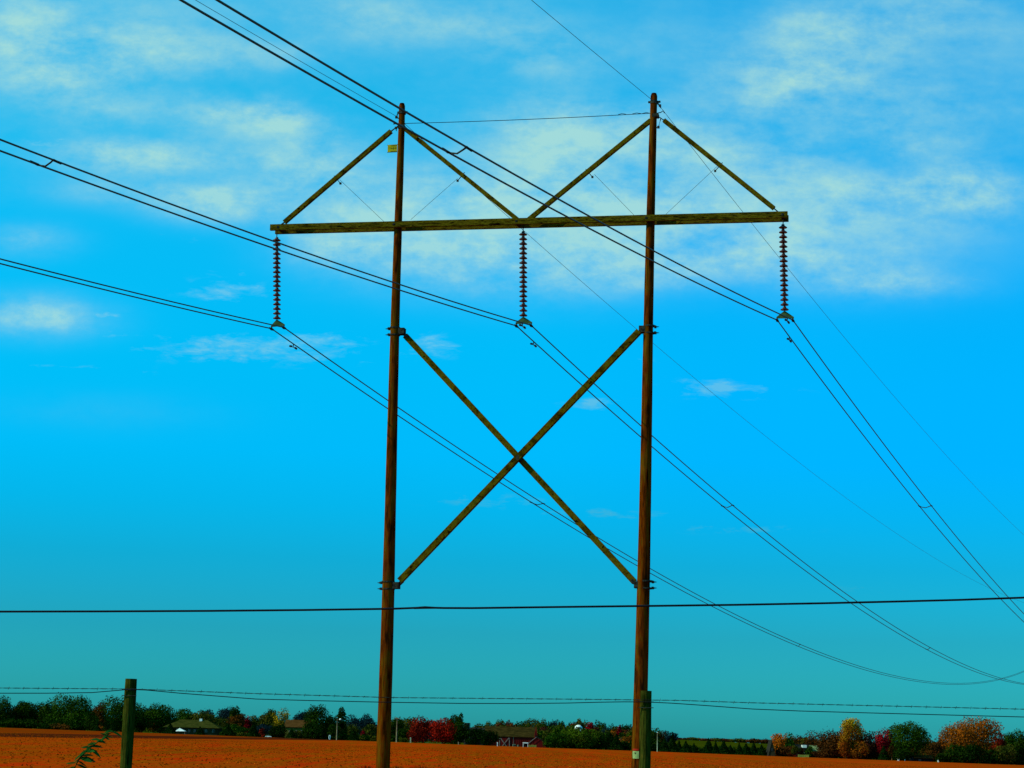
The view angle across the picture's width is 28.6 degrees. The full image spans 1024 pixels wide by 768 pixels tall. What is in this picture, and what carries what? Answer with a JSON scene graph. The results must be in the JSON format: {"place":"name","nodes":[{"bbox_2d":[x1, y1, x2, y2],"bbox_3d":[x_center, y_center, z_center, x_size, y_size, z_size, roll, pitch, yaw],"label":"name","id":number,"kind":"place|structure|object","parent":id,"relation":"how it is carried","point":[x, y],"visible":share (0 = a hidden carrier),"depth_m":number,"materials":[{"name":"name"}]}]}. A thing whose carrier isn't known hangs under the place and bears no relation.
{"place":"outdoors","nodes":[
{"label":"outdoors","id":0,"kind":"place"},
{"bbox_2d":[60,722,777,748],"bbox_3d":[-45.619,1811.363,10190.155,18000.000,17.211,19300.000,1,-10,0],"label":"hills","id":1,"kind":"structure","parent":0,"point":[700,744],"depth_m":1092.07,"materials":[{"name":"green plant"}]},
{"bbox_2d":[215,705,241,720],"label":"tree","id":2,"kind":"object","parent":1,"relation":"on","point":[224,712],"visible":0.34,"depth_m":727.38,"materials":[{"name":"green plant"}]},
{"bbox_2d":[473,718,669,745],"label":"ridge woodland","id":3,"kind":"object","parent":1,"relation":"on","point":[543,728],"visible":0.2,"depth_m":973.18,"materials":[{"name":"green plant"}]},
{"bbox_2d":[663,730,677,742],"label":"tree","id":4,"kind":"object","parent":1,"relation":"on","point":[668,736],"visible":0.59,"depth_m":983.73,"materials":[{"name":"green plant"}]},
{"bbox_2d":[677,737,991,755],"bbox_3d":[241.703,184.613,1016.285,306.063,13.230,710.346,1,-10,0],"label":"skyline woodland","id":5,"kind":"object","parent":1,"relation":"on","point":[763,741],"visible":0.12,"depth_m":1356.38,"materials":[{"name":"green plant"}]},
{"bbox_2d":[0,727,1023,767],"bbox_3d":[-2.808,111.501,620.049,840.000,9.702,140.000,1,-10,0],"label":"grassland","id":6,"kind":"structure","parent":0,"point":[459,744],"depth_m":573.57,"materials":[{"name":"brown soil"}]},
{"bbox_2d":[0,695,18,721],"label":"tree","id":7,"kind":"object","parent":6,"relation":"on","point":[6,709],"visible":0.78,"depth_m":575.40,"materials":[{"name":"green plant"}]},
{"bbox_2d":[11,700,39,720],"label":"tree","id":8,"kind":"object","parent":6,"relation":"on","point":[24,710],"visible":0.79,"depth_m":579.57,"materials":[{"name":"green plant"}]},
{"bbox_2d":[0,718,87,730],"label":"undergrowth","id":9,"kind":"object","parent":6,"relation":"on","point":[26,723],"visible":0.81,"depth_m":562.15,"materials":[{"name":"green plant"}]},
{"bbox_2d":[33,700,61,727],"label":"tree","id":10,"kind":"object","parent":6,"relation":"on","point":[44,710],"visible":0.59,"depth_m":577.91,"materials":[{"name":"green plant"}]},
{"bbox_2d":[51,723,69,729],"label":"tree","id":11,"kind":"object","parent":6,"relation":"on","point":[62,726],"visible":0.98,"depth_m":555.92,"materials":[{"name":"orange plant"}]},
{"bbox_2d":[43,692,97,730],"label":"tree","id":12,"kind":"object","parent":6,"relation":"on","point":[69,709],"visible":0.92,"depth_m":564.56,"materials":[{"name":"green plant"}]},
{"bbox_2d":[83,715,102,730],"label":"tree","id":13,"kind":"object","parent":6,"relation":"on","point":[93,722],"visible":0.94,"depth_m":550.89,"materials":[{"name":"green plant"}]},
{"bbox_2d":[91,700,109,730],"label":"tree","id":14,"kind":"object","parent":6,"relation":"on","point":[100,715],"visible":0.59,"depth_m":599.89,"materials":[{"name":"orange plant"}]},
{"bbox_2d":[6,711,220,732],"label":"woodland","id":15,"kind":"object","parent":6,"relation":"on","point":[148,729],"visible":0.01,"depth_m":650.04,"materials":[{"name":"green plant"}]},
{"bbox_2d":[100,695,145,731],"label":"tree","id":16,"kind":"object","parent":6,"relation":"on","point":[116,713],"visible":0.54,"depth_m":571.20,"materials":[{"name":"green plant"}]},
{"bbox_2d":[134,703,151,732],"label":"tree","id":17,"kind":"object","parent":6,"relation":"on","point":[141,728],"visible":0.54,"depth_m":580.54,"materials":[{"name":"green plant"}]},
{"bbox_2d":[140,702,178,732],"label":"tree","id":18,"kind":"object","parent":6,"relation":"on","point":[159,718],"visible":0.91,"depth_m":577.47,"materials":[{"name":"green plant"}]},
{"bbox_2d":[162,723,176,733],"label":"tree","id":19,"kind":"object","parent":6,"relation":"on","point":[170,727],"visible":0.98,"depth_m":542.85,"materials":[{"name":"green plant"}]},
{"bbox_2d":[172,708,197,720],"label":"tree","id":20,"kind":"object","parent":6,"relation":"on","point":[181,714],"visible":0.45,"depth_m":595.93,"materials":[{"name":"green plant"}]},
{"bbox_2d":[163,719,224,735],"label":"farmhouse","id":21,"kind":"object","parent":6,"relation":"on","point":[190,727],"visible":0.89,"depth_m":557.85,"materials":[{"name":"green"}]},
{"bbox_2d":[188,710,217,724],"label":"tree","id":22,"kind":"object","parent":6,"relation":"on","point":[202,715],"visible":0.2,"depth_m":594.08,"materials":[{"name":"green plant"}]},
{"bbox_2d":[214,717,228,727],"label":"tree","id":23,"kind":"object","parent":6,"relation":"on","point":[222,723],"visible":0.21,"depth_m":610.58,"materials":[{"name":"green plant"}]},
{"bbox_2d":[221,724,234,735],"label":"tree","id":24,"kind":"object","parent":6,"relation":"on","point":[226,731],"visible":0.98,"depth_m":546.87,"materials":[{"name":"green plant"}]},
{"bbox_2d":[222,723,249,732],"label":"tree","id":25,"kind":"object","parent":6,"relation":"on","point":[235,728],"visible":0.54,"depth_m":570.35,"materials":[{"name":"green plant"}]},
{"bbox_2d":[226,713,246,732],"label":"tree","id":26,"kind":"object","parent":6,"relation":"on","point":[238,720],"visible":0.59,"depth_m":599.76,"materials":[{"name":"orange plant"}]},
{"bbox_2d":[247,723,259,736],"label":"tree","id":27,"kind":"object","parent":6,"relation":"on","point":[253,731],"visible":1,"depth_m":546.87,"materials":[{"name":"green plant"}]},
{"bbox_2d":[256,724,273,733],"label":"tree","id":28,"kind":"object","parent":6,"relation":"on","point":[266,728],"visible":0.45,"depth_m":575.52,"materials":[{"name":"green plant"}]},
{"bbox_2d":[258,708,276,727],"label":"tree","id":29,"kind":"object","parent":6,"relation":"on","point":[264,719],"visible":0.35,"depth_m":628.69,"materials":[{"name":"green plant"}]},
{"bbox_2d":[267,723,287,737],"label":"tree","id":30,"kind":"object","parent":6,"relation":"on","point":[279,731],"visible":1,"depth_m":546.82,"materials":[{"name":"green plant"}]},
{"bbox_2d":[270,708,289,727],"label":"tree","id":31,"kind":"object","parent":6,"relation":"on","point":[282,720],"visible":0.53,"depth_m":596.23,"materials":[{"name":"yellow plant"}]},
{"bbox_2d":[284,720,310,738],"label":"bungalow","id":32,"kind":"object","parent":6,"relation":"on","point":[294,725],"visible":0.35,"depth_m":558.48,"materials":[{"name":"brown"}]},
{"bbox_2d":[302,722,322,738],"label":"tree","id":33,"kind":"object","parent":6,"relation":"on","point":[310,730],"visible":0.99,"depth_m":551.04,"materials":[{"name":"green plant"}]},
{"bbox_2d":[218,731,409,741],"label":"undergrowth","id":34,"kind":"object","parent":6,"relation":"on","point":[363,737],"visible":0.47,"depth_m":555.86,"materials":[{"name":"green plant"}]},
{"bbox_2d":[302,704,333,738],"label":"tree","id":35,"kind":"object","parent":6,"relation":"on","point":[313,716],"visible":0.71,"depth_m":560.66,"materials":[{"name":"green plant"}]},
{"bbox_2d":[325,723,347,739],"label":"tree","id":36,"kind":"object","parent":6,"relation":"on","point":[332,730],"visible":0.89,"depth_m":556.82,"materials":[{"name":"green plant"}]},
{"bbox_2d":[335,706,347,739],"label":"tree","id":37,"kind":"object","parent":6,"relation":"on","point":[341,716],"visible":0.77,"depth_m":566.45,"materials":[{"name":"green plant"}]},
{"bbox_2d":[344,724,360,735],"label":"tree","id":38,"kind":"object","parent":6,"relation":"on","point":[350,730],"visible":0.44,"depth_m":590.41,"materials":[{"name":"green plant"}]},
{"bbox_2d":[346,714,366,734],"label":"tree","id":39,"kind":"object","parent":6,"relation":"on","point":[354,721],"visible":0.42,"depth_m":630.22,"materials":[{"name":"green plant"}]},
{"bbox_2d":[359,723,376,740],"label":"tree","id":40,"kind":"object","parent":6,"relation":"on","point":[368,730],"visible":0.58,"depth_m":580.56,"materials":[{"name":"green plant"}]},
{"bbox_2d":[359,713,376,734],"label":"tree","id":41,"kind":"object","parent":6,"relation":"on","point":[368,720],"visible":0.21,"depth_m":639.84,"materials":[{"name":"green plant"}]},
{"bbox_2d":[391,718,403,735],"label":"tree","id":42,"kind":"object","parent":6,"relation":"on","point":[393,726],"visible":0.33,"depth_m":599.71,"materials":[{"name":"green plant"}]},
{"bbox_2d":[395,728,409,737],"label":"tree","id":43,"kind":"object","parent":6,"relation":"on","point":[402,732],"visible":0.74,"depth_m":570.62,"materials":[{"name":"green plant"}]},
{"bbox_2d":[391,717,415,741],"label":"tree","id":44,"kind":"object","parent":6,"relation":"on","point":[406,725],"visible":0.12,"depth_m":629.32,"materials":[{"name":"green plant"}]},
{"bbox_2d":[406,715,435,742],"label":"tree","id":45,"kind":"object","parent":6,"relation":"on","point":[419,730],"visible":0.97,"depth_m":550.43,"materials":[{"name":"red plant"}]},
{"bbox_2d":[428,717,456,743],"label":"tree","id":46,"kind":"object","parent":6,"relation":"on","point":[438,728],"visible":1,"depth_m":548.24,"materials":[{"name":"red plant"}]},
{"bbox_2d":[446,721,471,743],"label":"tree","id":47,"kind":"object","parent":6,"relation":"on","point":[460,726],"visible":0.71,"depth_m":559.73,"materials":[{"name":"green plant"}]},
{"bbox_2d":[461,728,485,744],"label":"tree","id":48,"kind":"object","parent":6,"relation":"on","point":[475,735],"visible":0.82,"depth_m":557.85,"materials":[{"name":"green plant"}]},
{"bbox_2d":[480,730,500,745],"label":"tree","id":49,"kind":"object","parent":6,"relation":"on","point":[488,737],"visible":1,"depth_m":546.36,"materials":[{"name":"green plant"}]},
{"bbox_2d":[485,726,536,746],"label":"barn","id":50,"kind":"structure","parent":6,"relation":"on","point":[515,736],"depth_m":558.54,"materials":[{"name":"red wood"}]},
{"bbox_2d":[499,738,509,745],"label":"door","id":51,"kind":"structure","parent":50,"relation":"in","point":[503,741],"depth_m":557.08,"materials":[{"name":"wood"}]},
{"bbox_2d":[270,93,788,767],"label":"transmission tower","id":52,"kind":"structure","parent":6,"relation":"on","point":[650,219],"depth_m":61.24,"materials":[{"name":"brown wood"}]},
{"bbox_2d":[269,232,286,330],"bbox_3d":[-7.368,-3.284,63.665,0.542,3.240,0.303,-1,-10,11],"label":"insulator string","id":53,"kind":"object","parent":52,"relation":"hanging from","point":[276,258],"visible":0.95,"depth_m":63.61,"materials":[{"name":"brown ceramic"}]},
{"bbox_2d":[0,258,1022,684],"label":"power cable bundle","id":54,"kind":"object","parent":53,"relation":"hanging from","point":[410,424],"visible":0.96,"depth_m":68.64,"materials":[{"name":"grey metal"}]},
{"bbox_2d":[514,225,532,327],"bbox_3d":[0.401,-3.334,62.092,0.557,3.249,0.303,-1,-10,11],"label":"insulator string","id":55,"kind":"object","parent":52,"relation":"hanging from","point":[523,286],"visible":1,"depth_m":62.03,"materials":[{"name":"brown ceramic"}]},
{"bbox_2d":[0,139,1023,684],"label":"power cable bundle","id":56,"kind":"object","parent":55,"relation":"hanging from","point":[416,295],"visible":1,"depth_m":51.82,"materials":[{"name":"grey metal"}]},
{"bbox_2d":[196,0,1020,601],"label":"shield wire","id":57,"kind":"object","parent":52,"relation":"attached to","point":[546,250],"visible":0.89,"depth_m":76.17,"materials":[{"name":"grey metal"}]},
{"bbox_2d":[533,1,1008,520],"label":"shield wire","id":58,"kind":"object","parent":52,"relation":"attached to","point":[756,229],"visible":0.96,"depth_m":70.63,"materials":[{"name":"grey metal"}]},
{"bbox_2d":[776,218,794,321],"bbox_3d":[8.223,-3.452,60.522,0.559,3.254,0.303,-1,-10,11],"label":"insulator string","id":59,"kind":"object","parent":52,"relation":"hanging from","point":[784,275],"visible":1,"depth_m":60.45,"materials":[{"name":"brown ceramic"}]},
{"bbox_2d":[179,0,1023,621],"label":"power cable bundle","id":60,"kind":"object","parent":59,"relation":"hanging from","point":[543,204],"visible":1,"depth_m":38.72,"materials":[{"name":"grey metal"}]},
{"bbox_2d":[528,737,545,747],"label":"barn annex","id":61,"kind":"object","parent":6,"relation":"on","point":[537,741],"visible":0.82,"depth_m":549.33,"materials":[{"name":"red wood"}]},
{"bbox_2d":[542,735,554,747],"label":"bush","id":62,"kind":"object","parent":6,"relation":"on","point":[548,742],"visible":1,"depth_m":547.56,"materials":[{"name":"green plant"}]},
{"bbox_2d":[545,731,570,747],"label":"tree","id":63,"kind":"object","parent":6,"relation":"on","point":[560,739],"visible":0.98,"depth_m":550.14,"materials":[{"name":"green plant"}]},
{"bbox_2d":[554,726,602,748],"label":"tree","id":64,"kind":"object","parent":6,"relation":"on","point":[577,736],"visible":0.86,"depth_m":554.51,"materials":[{"name":"green plant"}]},
{"bbox_2d":[597,731,615,749],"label":"tree","id":65,"kind":"object","parent":6,"relation":"on","point":[609,737],"visible":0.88,"depth_m":556.42,"materials":[{"name":"green plant"}]},
{"bbox_2d":[607,733,624,749],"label":"tree","id":66,"kind":"object","parent":6,"relation":"on","point":[618,744],"visible":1,"depth_m":552.65,"materials":[{"name":"green plant"}]},
{"bbox_2d":[651,728,661,745],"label":"tree","id":67,"kind":"object","parent":6,"relation":"on","point":[654,738],"visible":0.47,"depth_m":609.96,"materials":[{"name":"green plant"}]},
{"bbox_2d":[658,737,670,751],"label":"spruce tree","id":68,"kind":"object","parent":6,"relation":"on","point":[664,747],"visible":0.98,"depth_m":550.69,"materials":[{"name":"green plant"}]},
{"bbox_2d":[668,734,678,751],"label":"spruce tree","id":69,"kind":"object","parent":6,"relation":"on","point":[672,744],"visible":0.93,"depth_m":555.52,"materials":[{"name":"green plant"}]},
{"bbox_2d":[679,741,691,752],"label":"spruce tree","id":70,"kind":"object","parent":6,"relation":"on","point":[686,748],"visible":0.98,"depth_m":550.60,"materials":[{"name":"green plant"}]},
{"bbox_2d":[701,738,712,753],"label":"spruce tree","id":71,"kind":"object","parent":6,"relation":"on","point":[708,745],"visible":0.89,"depth_m":560.44,"materials":[{"name":"green plant"}]},
{"bbox_2d":[719,740,729,753],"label":"spruce tree","id":72,"kind":"object","parent":6,"relation":"on","point":[723,748],"visible":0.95,"depth_m":555.50,"materials":[{"name":"green plant"}]},
{"bbox_2d":[766,740,775,755],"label":"frame cabin","id":73,"kind":"object","parent":6,"relation":"on","point":[770,751],"visible":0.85,"depth_m":547.54,"materials":[{"name":"grey wood"}]},
{"bbox_2d":[543,739,1020,764],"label":"hedge","id":74,"kind":"object","parent":6,"relation":"on","point":[627,745],"visible":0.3,"depth_m":561.75,"materials":[{"name":"green plant"}]},
{"bbox_2d":[770,732,794,756],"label":"tree","id":75,"kind":"object","parent":6,"relation":"on","point":[780,741],"visible":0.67,"depth_m":560.48,"materials":[{"name":"orange plant"}]},
{"bbox_2d":[774,746,797,756],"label":"tree","id":76,"kind":"object","parent":6,"relation":"on","point":[785,751],"visible":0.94,"depth_m":548.16,"materials":[{"name":"brown plant"}]},
{"bbox_2d":[802,730,820,744],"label":"tree","id":77,"kind":"object","parent":6,"relation":"on","point":[810,740],"visible":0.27,"depth_m":589.52,"materials":[{"name":"brown plant"}]},
{"bbox_2d":[811,750,828,757],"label":"tree","id":78,"kind":"object","parent":6,"relation":"on","point":[820,754],"visible":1,"depth_m":542.57,"materials":[{"name":"brown plant"}]},
{"bbox_2d":[811,728,841,757],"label":"tree","id":79,"kind":"object","parent":6,"relation":"on","point":[831,737],"visible":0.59,"depth_m":555.25,"materials":[{"name":"brown plant"}]},
{"bbox_2d":[814,739,844,758],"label":"tree","id":80,"kind":"object","parent":6,"relation":"on","point":[834,750],"visible":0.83,"depth_m":551.62,"materials":[{"name":"brown plant"}]},
{"bbox_2d":[836,731,853,758],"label":"tree","id":81,"kind":"object","parent":6,"relation":"on","point":[846,747],"visible":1,"depth_m":546.99,"materials":[{"name":"orange plant"}]},
{"bbox_2d":[836,717,867,758],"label":"tree","id":82,"kind":"object","parent":6,"relation":"on","point":[848,725],"visible":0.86,"depth_m":550.81,"materials":[{"name":"yellow plant"}]},
{"bbox_2d":[850,743,869,758],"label":"tree","id":83,"kind":"object","parent":6,"relation":"on","point":[857,753],"visible":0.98,"depth_m":545.93,"materials":[{"name":"orange plant"}]},
{"bbox_2d":[859,730,880,759],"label":"tree","id":84,"kind":"object","parent":6,"relation":"on","point":[869,739],"visible":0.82,"depth_m":551.12,"materials":[{"name":"green plant"}]},
{"bbox_2d":[874,727,891,759],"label":"tree","id":85,"kind":"object","parent":6,"relation":"on","point":[882,741],"visible":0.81,"depth_m":549.39,"materials":[{"name":"red plant"}]},
{"bbox_2d":[878,746,889,759],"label":"tree","id":86,"kind":"object","parent":6,"relation":"on","point":[882,754],"visible":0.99,"depth_m":542.79,"materials":[{"name":"green plant"}]},
{"bbox_2d":[892,748,909,760],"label":"tree","id":87,"kind":"object","parent":6,"relation":"on","point":[900,754],"visible":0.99,"depth_m":542.42,"materials":[{"name":"green plant"}]},
{"bbox_2d":[884,721,931,760],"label":"tree","id":88,"kind":"object","parent":6,"relation":"on","point":[915,740],"visible":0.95,"depth_m":547.60,"materials":[{"name":"green plant"}]},
{"bbox_2d":[910,755,933,761],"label":"house","id":89,"kind":"structure","parent":6,"relation":"on","point":[925,758],"depth_m":548.10,"materials":[{"name":"black"}]},
{"bbox_2d":[920,738,941,754],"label":"tree","id":90,"kind":"object","parent":6,"relation":"on","point":[927,752],"visible":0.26,"depth_m":609.63,"materials":[{"name":"orange plant"}]},
{"bbox_2d":[929,735,944,754],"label":"tree","id":91,"kind":"object","parent":6,"relation":"on","point":[937,748],"visible":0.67,"depth_m":600.31,"materials":[{"name":"brown plant"}]},
{"bbox_2d":[943,743,968,762],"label":"tree","id":92,"kind":"object","parent":6,"relation":"on","point":[955,753],"visible":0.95,"depth_m":541.63,"materials":[{"name":"green plant"}]},
{"bbox_2d":[938,716,1004,762],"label":"tree","id":93,"kind":"object","parent":6,"relation":"on","point":[962,734],"visible":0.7,"depth_m":552.10,"materials":[{"name":"orange plant"}]},
{"bbox_2d":[961,742,992,763],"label":"tree","id":94,"kind":"object","parent":6,"relation":"on","point":[974,750],"visible":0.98,"depth_m":539.54,"materials":[{"name":"green plant"}]},
{"bbox_2d":[985,748,1001,763],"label":"tree","id":95,"kind":"object","parent":6,"relation":"on","point":[994,759],"visible":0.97,"depth_m":542.59,"materials":[{"name":"green plant"}]},
{"bbox_2d":[991,732,1006,751],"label":"tree","id":96,"kind":"object","parent":6,"relation":"on","point":[1001,742],"visible":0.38,"depth_m":565.85,"materials":[{"name":"red plant"}]},
{"bbox_2d":[993,744,1018,764],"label":"tree","id":97,"kind":"object","parent":6,"relation":"on","point":[1007,752],"visible":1,"depth_m":542.44,"materials":[{"name":"green plant"}]},
{"bbox_2d":[1003,728,1021,764],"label":"tree","id":98,"kind":"object","parent":6,"relation":"on","point":[1008,737],"visible":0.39,"depth_m":580.18,"materials":[{"name":"green plant"}]},
{"bbox_2d":[1013,731,1023,764],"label":"tree","id":99,"kind":"object","parent":6,"relation":"on","point":[1019,744],"visible":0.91,"depth_m":560.29,"materials":[{"name":"green plant"}]},
{"bbox_3d":[20.117,6.200,39.743,0.300,6.928,0.350,1,-10,0],"label":"telephone pole","id":100,"kind":"object","parent":6,"relation":"on","visible":0},
{"bbox_2d":[0,597,1023,612],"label":"telephone cable","id":101,"kind":"object","parent":100,"relation":"attached to","point":[400,608],"visible":1,"depth_m":39.82,"materials":[{"name":"black plastic"}]},
{"bbox_2d":[0,0,1023,742],"label":"sky","id":102,"kind":"structure","parent":0,"point":[154,456],"materials":[{"name":"blue"}]},
{"bbox_3d":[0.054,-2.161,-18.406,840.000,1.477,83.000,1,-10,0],"label":"verge","id":103,"kind":"structure","parent":0,"visible":0},
{"bbox_2d":[67,730,120,767],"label":"leafy weed","id":104,"kind":"object","parent":103,"relation":"on","point":[87,750],"visible":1,"depth_m":12.78,"materials":[{"name":"green plant"}]},
{"bbox_2d":[0,679,1023,767],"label":"wire fence","id":105,"kind":"object","parent":103,"relation":"on","point":[128,722],"visible":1,"depth_m":19.20,"materials":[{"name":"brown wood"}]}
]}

